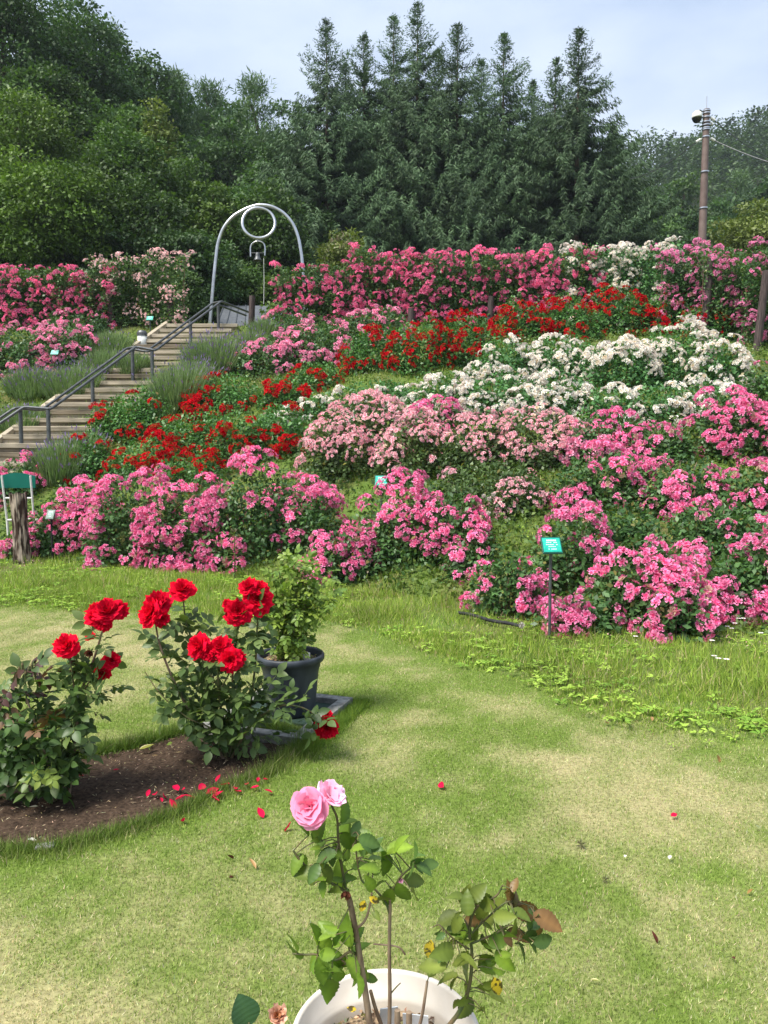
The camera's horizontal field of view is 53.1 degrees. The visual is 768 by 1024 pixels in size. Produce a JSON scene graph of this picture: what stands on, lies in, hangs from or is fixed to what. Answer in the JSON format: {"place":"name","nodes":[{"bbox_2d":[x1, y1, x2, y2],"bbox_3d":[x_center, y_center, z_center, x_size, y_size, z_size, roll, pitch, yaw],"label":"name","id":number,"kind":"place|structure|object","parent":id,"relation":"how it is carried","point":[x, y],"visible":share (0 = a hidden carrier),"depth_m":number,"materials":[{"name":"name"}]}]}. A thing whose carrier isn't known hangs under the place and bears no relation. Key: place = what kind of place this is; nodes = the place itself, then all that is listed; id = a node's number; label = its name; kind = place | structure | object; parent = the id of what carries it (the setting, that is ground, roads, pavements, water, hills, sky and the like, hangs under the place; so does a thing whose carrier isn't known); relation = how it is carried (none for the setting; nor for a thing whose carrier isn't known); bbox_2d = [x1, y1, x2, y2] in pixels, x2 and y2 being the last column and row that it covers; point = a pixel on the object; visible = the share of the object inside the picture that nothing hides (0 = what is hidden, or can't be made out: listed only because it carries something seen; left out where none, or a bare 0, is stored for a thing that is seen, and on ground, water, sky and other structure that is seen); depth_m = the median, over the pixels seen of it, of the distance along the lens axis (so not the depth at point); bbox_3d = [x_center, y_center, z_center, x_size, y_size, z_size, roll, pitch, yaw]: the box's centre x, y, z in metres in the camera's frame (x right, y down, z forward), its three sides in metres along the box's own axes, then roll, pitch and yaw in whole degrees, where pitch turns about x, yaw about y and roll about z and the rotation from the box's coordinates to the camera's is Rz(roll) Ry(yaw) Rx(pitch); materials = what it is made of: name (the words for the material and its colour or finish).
{"place":"outdoors","nodes":[
{"label":"outdoors","id":0,"kind":"place"},
{"bbox_2d":[0,161,767,1023],"bbox_3d":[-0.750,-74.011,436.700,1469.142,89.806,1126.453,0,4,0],"label":"ground","id":1,"kind":"structure","parent":0,"point":[382,817],"depth_m":2.96,"materials":[{"name":"green plant"}]},
{"bbox_2d":[0,320,69,376],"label":"rose bush","id":2,"kind":"object","parent":1,"relation":"on","point":[17,346],"visible":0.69,"depth_m":17.49,"materials":[{"name":"pink plant"}]},
{"bbox_2d":[0,263,81,328],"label":"rose bush","id":3,"kind":"object","parent":1,"relation":"on","point":[9,292],"visible":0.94,"depth_m":19.43,"materials":[{"name":"pink plant"}]},
{"bbox_2d":[0,647,97,808],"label":"rose bush","id":4,"kind":"object","parent":1,"relation":"on","point":[22,763],"visible":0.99,"depth_m":3.31,"materials":[{"name":"green plant"}]},
{"bbox_2d":[0,0,106,160],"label":"broadleaf tree","id":5,"kind":"object","parent":1,"relation":"on","point":[13,13],"visible":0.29,"depth_m":35.14,"materials":[{"name":"green plant"}]},
{"bbox_2d":[0,56,110,183],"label":"broadleaf tree","id":6,"kind":"object","parent":1,"relation":"on","point":[44,83],"visible":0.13,"depth_m":33.23,"materials":[{"name":"green plant"}]},
{"bbox_2d":[20,436,96,486],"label":"lavender bush","id":7,"kind":"object","parent":1,"relation":"on","point":[52,462],"visible":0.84,"depth_m":13.12,"materials":[{"name":"green plant"}]},
{"bbox_2d":[0,87,122,322],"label":"broadleaf tree","id":8,"kind":"object","parent":1,"relation":"on","point":[29,115],"visible":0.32,"depth_m":26.31,"materials":[{"name":"green plant"}]},
{"bbox_2d":[0,156,124,315],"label":"broadleaf tree","id":9,"kind":"object","parent":1,"relation":"on","point":[37,211],"visible":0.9,"depth_m":24.34,"materials":[{"name":"green plant"}]},
{"bbox_2d":[28,474,124,558],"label":"rose bush","id":10,"kind":"object","parent":1,"relation":"on","point":[61,519],"visible":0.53,"depth_m":11.31,"materials":[{"name":"pink plant"}]},
{"bbox_2d":[46,262,116,328],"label":"rose bush","id":11,"kind":"object","parent":1,"relation":"on","point":[79,297],"visible":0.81,"depth_m":19.37,"materials":[{"name":"pink plant"}]},
{"bbox_2d":[0,178,168,325],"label":"broadleaf tree","id":12,"kind":"object","parent":1,"relation":"on","point":[130,240],"visible":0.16,"depth_m":25.96,"materials":[{"name":"green plant"}]},
{"bbox_2d":[21,0,153,159],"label":"broadleaf tree","id":13,"kind":"object","parent":1,"relation":"on","point":[104,36],"visible":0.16,"depth_m":39.10,"materials":[{"name":"green plant"}]},
{"bbox_2d":[37,94,195,189],"bbox_3d":[-12.404,-12.576,35.973,8.462,12.613,8.117,0,4,0],"label":"broadleaf tree","id":14,"kind":"object","parent":1,"relation":"on","point":[117,113],"visible":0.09,"depth_m":34.13,"materials":[{"name":"green plant"}]},
{"bbox_2d":[0,320,237,505],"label":"timber stairs","id":15,"kind":"structure","parent":1,"relation":"on","point":[59,417],"depth_m":15.94,"materials":[{"name":"beige wood"}]},
{"bbox_2d":[0,301,248,450],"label":"handrail","id":16,"kind":"object","parent":15,"relation":"attached to","point":[47,408],"visible":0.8,"depth_m":16.07,"materials":[{"name":"grey metal"}]},
{"bbox_2d":[64,118,191,267],"bbox_3d":[-10.176,-10.284,30.240,5.448,9.511,5.341,-4,6,-45],"label":"broadleaf tree","id":17,"kind":"object","parent":1,"relation":"on","point":[126,156],"visible":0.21,"depth_m":29.04,"materials":[{"name":"green plant"}]},
{"bbox_2d":[84,385,172,446],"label":"rose bush","id":18,"kind":"object","parent":1,"relation":"on","point":[121,414],"visible":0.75,"depth_m":14.44,"materials":[{"name":"green plant"}]},
{"bbox_2d":[78,462,183,569],"bbox_3d":[-3.565,0.072,10.844,1.453,1.541,1.169,-1,4,-16],"label":"rose bush","id":19,"kind":"object","parent":1,"relation":"on","point":[96,513],"visible":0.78,"depth_m":10.60,"materials":[{"name":"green plant"}]},
{"bbox_2d":[68,168,202,325],"bbox_3d":[-8.995,-9.028,28.336,5.728,7.260,5.346,0,4,0],"label":"broadleaf tree","id":20,"kind":"object","parent":1,"relation":"on","point":[168,219],"visible":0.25,"depth_m":27.08,"materials":[{"name":"green plant"}]},
{"bbox_2d":[80,247,196,327],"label":"rose bush","id":21,"kind":"object","parent":1,"relation":"on","point":[161,288],"visible":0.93,"depth_m":19.47,"materials":[{"name":"green plant"}]},
{"bbox_2d":[96,431,182,486],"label":"rose bush","id":22,"kind":"object","parent":1,"relation":"on","point":[151,459],"visible":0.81,"depth_m":13.00,"materials":[{"name":"green plant"}]},
{"bbox_2d":[0,734,286,846],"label":"soil","id":23,"kind":"structure","parent":1,"relation":"on","point":[132,797],"depth_m":3.51,"materials":[{"name":"brown soil"}]},
{"bbox_2d":[33,598,134,793],"bbox_3d":[-1.327,0.832,3.431,0.402,0.922,0.380,0,4,0],"label":"red rose bush","id":24,"kind":"object","parent":23,"relation":"on","point":[102,615],"visible":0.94,"depth_m":3.36,"materials":[{"name":"green plant"}]},
{"bbox_2d":[131,577,338,764],"bbox_3d":[-0.730,0.801,3.850,1.015,0.946,0.517,0,4,0],"label":"red rose bush","id":25,"kind":"object","parent":23,"relation":"on","point":[219,654],"visible":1,"depth_m":3.79,"materials":[{"name":"green plant"}]},
{"bbox_2d":[90,47,203,167],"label":"broadleaf tree","id":26,"kind":"object","parent":1,"relation":"on","point":[148,74],"visible":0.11,"depth_m":44.36,"materials":[{"name":"green plant"}]},
{"bbox_2d":[125,225,250,325],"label":"broadleaf tree","id":27,"kind":"object","parent":1,"relation":"on","point":[203,246],"visible":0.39,"depth_m":26.37,"materials":[{"name":"green plant"}]},
{"bbox_2d":[129,464,249,572],"bbox_3d":[-2.697,0.085,10.576,1.637,1.485,1.203,0,4,0],"label":"rose bush","id":28,"kind":"object","parent":1,"relation":"on","point":[175,529],"visible":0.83,"depth_m":10.25,"materials":[{"name":"pink plant"}]},
{"bbox_2d":[140,402,238,465],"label":"rose bush","id":29,"kind":"object","parent":1,"relation":"on","point":[191,439],"visible":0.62,"depth_m":13.63,"materials":[{"name":"green plant"}]},
{"bbox_2d":[177,179,254,295],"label":"broadleaf tree","id":30,"kind":"object","parent":1,"relation":"on","point":[215,215],"visible":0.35,"depth_m":29.69,"materials":[{"name":"green plant"}]},
{"bbox_2d":[179,102,259,230],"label":"broadleaf tree","id":31,"kind":"object","parent":1,"relation":"on","point":[215,154],"visible":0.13,"depth_m":43.35,"materials":[{"name":"green plant"}]},
{"bbox_2d":[178,370,261,423],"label":"rose bush","id":32,"kind":"object","parent":1,"relation":"on","point":[234,396],"visible":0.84,"depth_m":14.99,"materials":[{"name":"green plant"}]},
{"bbox_2d":[193,445,298,573],"bbox_3d":[-1.873,-0.041,10.324,1.454,1.719,1.196,0,4,0],"label":"rose bush","id":33,"kind":"object","parent":1,"relation":"on","point":[208,499],"visible":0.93,"depth_m":10.09,"materials":[{"name":"pink plant"}]},
{"bbox_2d":[214,65,288,184],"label":"broadleaf tree","id":34,"kind":"object","parent":1,"relation":"on","point":[254,92],"visible":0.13,"depth_m":47.78,"materials":[{"name":"green plant"}]},
{"bbox_2d":[225,331,307,377],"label":"rose bush","id":35,"kind":"object","parent":1,"relation":"on","point":[251,360],"visible":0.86,"depth_m":16.60,"materials":[{"name":"pink plant"}]},
{"bbox_2d":[223,174,319,312],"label":"broadleaf tree","id":36,"kind":"object","parent":1,"relation":"on","point":[284,246],"visible":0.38,"depth_m":33.16,"materials":[{"name":"green plant"}]},
{"bbox_2d":[198,689,352,745],"bbox_3d":[-0.602,1.181,4.448,0.620,0.070,0.734,1,4,19],"label":"concrete frame","id":37,"kind":"object","parent":1,"relation":"on","point":[335,703],"visible":0.3,"depth_m":4.40,"materials":[{"name":"concrete"}]},
{"bbox_2d":[257,645,324,718],"bbox_3d":[-0.545,0.996,4.500,0.396,0.345,0.396,0,4,0],"label":"black pot","id":38,"kind":"object","parent":37,"relation":"on","point":[303,673],"visible":0.62,"depth_m":4.37,"materials":[{"name":"plastic"}]},
{"bbox_2d":[260,543,346,660],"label":"potted shrub","id":39,"kind":"object","parent":38,"relation":"in","point":[292,637],"visible":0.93,"depth_m":4.43,"materials":[{"name":"green plant"}]},
{"bbox_2d":[239,400,319,463],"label":"rose bush","id":40,"kind":"object","parent":1,"relation":"on","point":[292,439],"visible":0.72,"depth_m":12.98,"materials":[{"name":"green plant"}]},
{"bbox_2d":[266,318,353,369],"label":"rose bush","id":41,"kind":"object","parent":1,"relation":"on","point":[327,350],"visible":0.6,"depth_m":17.01,"materials":[{"name":"pink plant"}]},
{"bbox_2d":[272,480,348,561],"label":"rose bush","id":42,"kind":"object","parent":1,"relation":"on","point":[298,526],"visible":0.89,"depth_m":10.09,"materials":[{"name":"green plant"}]},
{"bbox_2d":[268,259,382,327],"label":"rose bush","id":43,"kind":"object","parent":1,"relation":"on","point":[314,297],"visible":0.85,"depth_m":19.35,"materials":[{"name":"pink plant"}]},
{"bbox_2d":[293,516,381,585],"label":"rose bush","id":44,"kind":"object","parent":1,"relation":"on","point":[339,551],"visible":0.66,"depth_m":9.01,"materials":[{"name":"pink plant"}]},
{"bbox_2d":[242,17,439,316],"bbox_3d":[-2.900,-14.448,39.010,12.771,20.400,12.911,0,4,0],"label":"spruce tree","id":45,"kind":"object","parent":1,"relation":"on","point":[340,126],"visible":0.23,"depth_m":37.46,"materials":[{"name":"green plant"}]},
{"bbox_2d":[293,388,414,489],"bbox_3d":[-0.466,-1.147,12.034,1.956,1.648,1.510,0,4,0],"label":"rose bush","id":46,"kind":"object","parent":1,"relation":"on","point":[371,435],"visible":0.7,"depth_m":11.72,"materials":[{"name":"pink plant"}]},
{"bbox_2d":[336,322,403,376],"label":"rose bush","id":47,"kind":"object","parent":1,"relation":"on","point":[363,352],"visible":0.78,"depth_m":16.20,"materials":[{"name":"green plant"}]},
{"bbox_2d":[302,31,447,308],"bbox_3d":[-1.198,-14.807,41.114,10.692,20.879,10.799,0,4,0],"label":"spruce tree","id":48,"kind":"object","parent":1,"relation":"on","point":[364,79],"visible":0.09,"depth_m":39.65,"materials":[{"name":"green plant"}]},
{"bbox_2d":[0,319,767,635],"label":"undergrowth","id":49,"kind":"object","parent":1,"relation":"on","point":[526,539],"visible":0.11,"depth_m":10.72,"materials":[{"name":"green plant"}]},
{"bbox_2d":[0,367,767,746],"bbox_3d":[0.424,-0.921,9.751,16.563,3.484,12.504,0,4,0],"label":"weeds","id":50,"kind":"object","parent":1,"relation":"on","point":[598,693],"visible":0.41,"depth_m":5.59,"materials":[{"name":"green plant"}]},
{"bbox_2d":[293,969,478,1023],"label":"white pot","id":51,"kind":"object","parent":1,"relation":"on","point":[408,993],"visible":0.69,"depth_m":1.63,"materials":[{"name":"ceramic"}]},
{"bbox_2d":[287,779,562,1023],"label":"potted rose","id":52,"kind":"object","parent":51,"relation":"in","point":[309,807],"visible":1,"depth_m":1.44,"materials":[{"name":"plant"}]},
{"bbox_2d":[343,242,438,326],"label":"rose bush","id":53,"kind":"object","parent":1,"relation":"on","point":[398,291],"visible":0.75,"depth_m":19.58,"materials":[{"name":"pink plant"}]},
{"bbox_2d":[337,466,449,584],"bbox_3d":[0.105,0.144,9.338,1.398,1.399,1.057,0,4,0],"label":"rose bush","id":54,"kind":"object","parent":1,"relation":"on","point":[378,528],"visible":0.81,"depth_m":9.08,"materials":[{"name":"pink plant"}]},
{"bbox_2d":[336,12,454,319],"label":"spruce tree","id":55,"kind":"object","parent":1,"relation":"on","point":[394,21],"visible":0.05,"depth_m":40.88,"materials":[{"name":"green plant"}]},
{"bbox_2d":[368,406,458,491],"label":"rose bush","id":56,"kind":"object","parent":1,"relation":"on","point":[423,439],"visible":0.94,"depth_m":10.97,"materials":[{"name":"pink plant"}]},
{"bbox_2d":[378,312,457,378],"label":"rose bush","id":57,"kind":"object","parent":1,"relation":"on","point":[406,354],"visible":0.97,"depth_m":15.68,"materials":[{"name":"green plant"}]},
{"bbox_2d":[329,0,516,325],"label":"spruce tree","id":58,"kind":"object","parent":1,"relation":"on","point":[417,92],"visible":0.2,"depth_m":38.09,"materials":[{"name":"green plant"}]},
{"bbox_2d":[405,483,494,571],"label":"rose bush","id":59,"kind":"object","parent":1,"relation":"on","point":[444,527],"visible":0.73,"depth_m":8.78,"materials":[{"name":"pink plant"}]},
{"bbox_2d":[404,244,502,325],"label":"rose bush","id":60,"kind":"object","parent":1,"relation":"on","point":[461,288],"visible":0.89,"depth_m":19.37,"materials":[{"name":"pink plant"}]},
{"bbox_2d":[355,21,561,325],"bbox_3d":[3.650,-14.387,39.169,11.574,20.206,11.938,0,4,0],"label":"spruce tree","id":61,"kind":"object","parent":1,"relation":"on","point":[461,90],"visible":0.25,"depth_m":37.41,"materials":[{"name":"green plant"}]},
{"bbox_2d":[424,307,499,369],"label":"rose bush","id":62,"kind":"object","parent":1,"relation":"on","point":[475,344],"visible":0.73,"depth_m":15.94,"materials":[{"name":"green plant"}]},
{"bbox_2d":[427,407,518,483],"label":"rose bush","id":63,"kind":"object","parent":1,"relation":"on","point":[467,449],"visible":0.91,"depth_m":10.65,"materials":[{"name":"pink plant"}]},
{"bbox_2d":[418,456,543,521],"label":"rose bush","id":64,"kind":"object","parent":1,"relation":"on","point":[476,487],"visible":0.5,"depth_m":9.95,"materials":[{"name":"green plant"}]},
{"bbox_2d":[453,363,532,422],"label":"rose bush","id":65,"kind":"object","parent":1,"relation":"on","point":[477,399],"visible":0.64,"depth_m":12.69,"materials":[{"name":"white plant"}]},
{"bbox_2d":[463,332,542,387],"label":"rose bush","id":66,"kind":"object","parent":1,"relation":"on","point":[518,365],"visible":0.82,"depth_m":14.38,"materials":[{"name":"white plant"}]},
{"bbox_2d":[458,545,548,618],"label":"rose bush","id":67,"kind":"object","parent":1,"relation":"on","point":[512,588],"visible":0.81,"depth_m":7.26,"materials":[{"name":"green plant"}]},
{"bbox_2d":[413,32,608,325],"bbox_3d":[6.196,-14.448,40.092,12.053,20.365,11.839,0,4,0],"label":"spruce tree","id":68,"kind":"object","parent":1,"relation":"on","point":[511,114],"visible":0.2,"depth_m":38.36,"materials":[{"name":"green plant"}]},
{"bbox_2d":[470,246,554,326],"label":"rose bush","id":69,"kind":"object","parent":1,"relation":"on","point":[506,288],"visible":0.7,"depth_m":19.33,"materials":[{"name":"pink plant"}]},
{"bbox_2d":[476,471,552,522],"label":"rose bush","id":70,"kind":"object","parent":1,"relation":"on","point":[501,499],"visible":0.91,"depth_m":9.31,"materials":[{"name":"pink plant"}]},
{"bbox_2d":[486,402,590,476],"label":"rose bush","id":71,"kind":"object","parent":1,"relation":"on","point":[548,430],"visible":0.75,"depth_m":10.52,"materials":[{"name":"pink plant"}]},
{"bbox_2d":[503,366,598,426],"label":"rose bush","id":72,"kind":"object","parent":1,"relation":"on","point":[537,392],"visible":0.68,"depth_m":12.17,"materials":[{"name":"white plant"}]},
{"bbox_2d":[520,331,607,386],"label":"rose bush","id":73,"kind":"object","parent":1,"relation":"on","point":[572,356],"visible":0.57,"depth_m":14.57,"materials":[{"name":"white plant"}]},
{"bbox_2d":[520,243,609,321],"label":"rose bush","id":74,"kind":"object","parent":1,"relation":"on","point":[559,286],"visible":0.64,"depth_m":19.32,"materials":[{"name":"pink plant"}]},
{"bbox_2d":[517,502,618,597],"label":"rose bush","id":75,"kind":"object","parent":1,"relation":"on","point":[596,536],"visible":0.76,"depth_m":7.65,"materials":[{"name":"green plant"}]},
{"bbox_2d":[534,291,606,341],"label":"rose bush","id":76,"kind":"object","parent":1,"relation":"on","point":[558,314],"visible":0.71,"depth_m":17.97,"materials":[{"name":"green plant"}]},
{"bbox_2d":[526,588,631,638],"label":"rose bush","id":77,"kind":"object","parent":1,"relation":"on","point":[573,613],"visible":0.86,"depth_m":6.48,"materials":[{"name":"pink plant"}]},
{"bbox_2d":[468,26,694,323],"bbox_3d":[9.537,-14.058,38.202,12.218,19.418,11.999,0,4,0],"label":"spruce tree","id":78,"kind":"object","parent":1,"relation":"on","point":[576,138],"visible":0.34,"depth_m":36.56,"materials":[{"name":"green plant"}]},
{"bbox_2d":[558,240,644,323],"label":"rose bush","id":79,"kind":"object","parent":1,"relation":"on","point":[600,268],"visible":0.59,"depth_m":19.33,"materials":[{"name":"white plant"}]},
{"bbox_2d":[546,439,662,516],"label":"rose bush","id":80,"kind":"object","parent":1,"relation":"on","point":[581,487],"visible":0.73,"depth_m":9.14,"materials":[{"name":"pink plant"}]},
{"bbox_2d":[562,496,664,576],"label":"rose bush","id":81,"kind":"object","parent":1,"relation":"on","point":[640,529],"visible":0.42,"depth_m":7.95,"materials":[{"name":"green plant"}]},
{"bbox_2d":[584,282,657,336],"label":"rose bush","id":82,"kind":"object","parent":1,"relation":"on","point":[606,312],"visible":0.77,"depth_m":18.58,"materials":[{"name":"green plant"}]},
{"bbox_2d":[578,333,666,392],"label":"rose bush","id":83,"kind":"object","parent":1,"relation":"on","point":[644,370],"visible":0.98,"depth_m":13.76,"materials":[{"name":"white plant"}]},
{"bbox_2d":[573,531,716,639],"bbox_3d":[2.300,0.627,6.823,1.249,0.909,0.922,1,4,20],"label":"rose bush","id":84,"kind":"object","parent":1,"relation":"on","point":[630,592],"visible":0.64,"depth_m":6.64,"materials":[{"name":"pink plant"}]},
{"bbox_2d":[607,235,692,325],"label":"rose bush","id":85,"kind":"object","parent":1,"relation":"on","point":[656,277],"visible":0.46,"depth_m":19.20,"materials":[{"name":"white plant"}]},
{"bbox_2d":[610,420,701,468],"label":"rose bush","id":86,"kind":"object","parent":1,"relation":"on","point":[647,446],"visible":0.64,"depth_m":10.37,"materials":[{"name":"pink plant"}]},
{"bbox_2d":[579,105,767,303],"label":"distant forest","id":87,"kind":"object","parent":1,"relation":"on","point":[723,160],"visible":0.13,"depth_m":158.22,"materials":[{"name":"green plant"}]},
{"bbox_2d":[627,567,726,645],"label":"rose bush","id":88,"kind":"object","parent":1,"relation":"on","point":[702,622],"visible":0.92,"depth_m":6.29,"materials":[{"name":"pink plant"}]},
{"bbox_2d":[631,313,725,388],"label":"rose bush","id":89,"kind":"object","parent":1,"relation":"on","point":[697,331],"visible":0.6,"depth_m":14.02,"materials":[{"name":"white plant"}]},
{"bbox_2d":[621,453,738,522],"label":"rose bush","id":90,"kind":"object","parent":1,"relation":"on","point":[681,493],"visible":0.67,"depth_m":8.87,"materials":[{"name":"pink plant"}]},
{"bbox_2d":[650,237,728,332],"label":"rose bush","id":91,"kind":"object","parent":1,"relation":"on","point":[685,290],"visible":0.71,"depth_m":18.52,"materials":[{"name":"pink plant"}]},
{"bbox_2d":[651,540,767,626],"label":"rose bush","id":92,"kind":"object","parent":1,"relation":"on","point":[724,582],"visible":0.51,"depth_m":6.85,"materials":[{"name":"pink plant"}]},
{"bbox_2d":[657,494,767,567],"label":"rose bush","id":93,"kind":"object","parent":1,"relation":"on","point":[737,527],"visible":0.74,"depth_m":7.89,"materials":[{"name":"pink plant"}]},
{"bbox_2d":[683,329,759,392],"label":"rose bush","id":94,"kind":"object","parent":1,"relation":"on","point":[731,372],"visible":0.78,"depth_m":13.45,"materials":[{"name":"white plant"}]},
{"bbox_2d":[676,384,767,468],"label":"rose bush","id":95,"kind":"object","parent":1,"relation":"on","point":[720,438],"visible":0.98,"depth_m":10.39,"materials":[{"name":"pink plant"}]},
{"bbox_2d":[688,196,767,319],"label":"olive green tree","id":96,"kind":"object","parent":1,"relation":"on","point":[745,230],"visible":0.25,"depth_m":31.34,"materials":[{"name":"green plant"}]},
{"bbox_2d":[689,243,767,339],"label":"rose bush","id":97,"kind":"object","parent":1,"relation":"on","point":[725,296],"visible":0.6,"depth_m":17.80,"materials":[{"name":"pink plant"}]},
{"bbox_2d":[698,453,767,520],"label":"rose bush","id":98,"kind":"object","parent":1,"relation":"on","point":[759,500],"visible":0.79,"depth_m":8.63,"materials":[{"name":"pink plant"}]},
{"bbox_2d":[727,235,767,344],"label":"rose bush","id":99,"kind":"object","parent":1,"relation":"on","point":[746,302],"visible":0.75,"depth_m":17.10,"materials":[{"name":"pink plant"}]},
{"bbox_2d":[0,321,767,769],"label":"rough grass","id":100,"kind":"structure","parent":0,"point":[382,609],"depth_m":6.44,"materials":[{"name":"green plant"}]},
{"bbox_2d":[8,0,767,188],"label":"sky","id":101,"kind":"structure","parent":0,"point":[664,58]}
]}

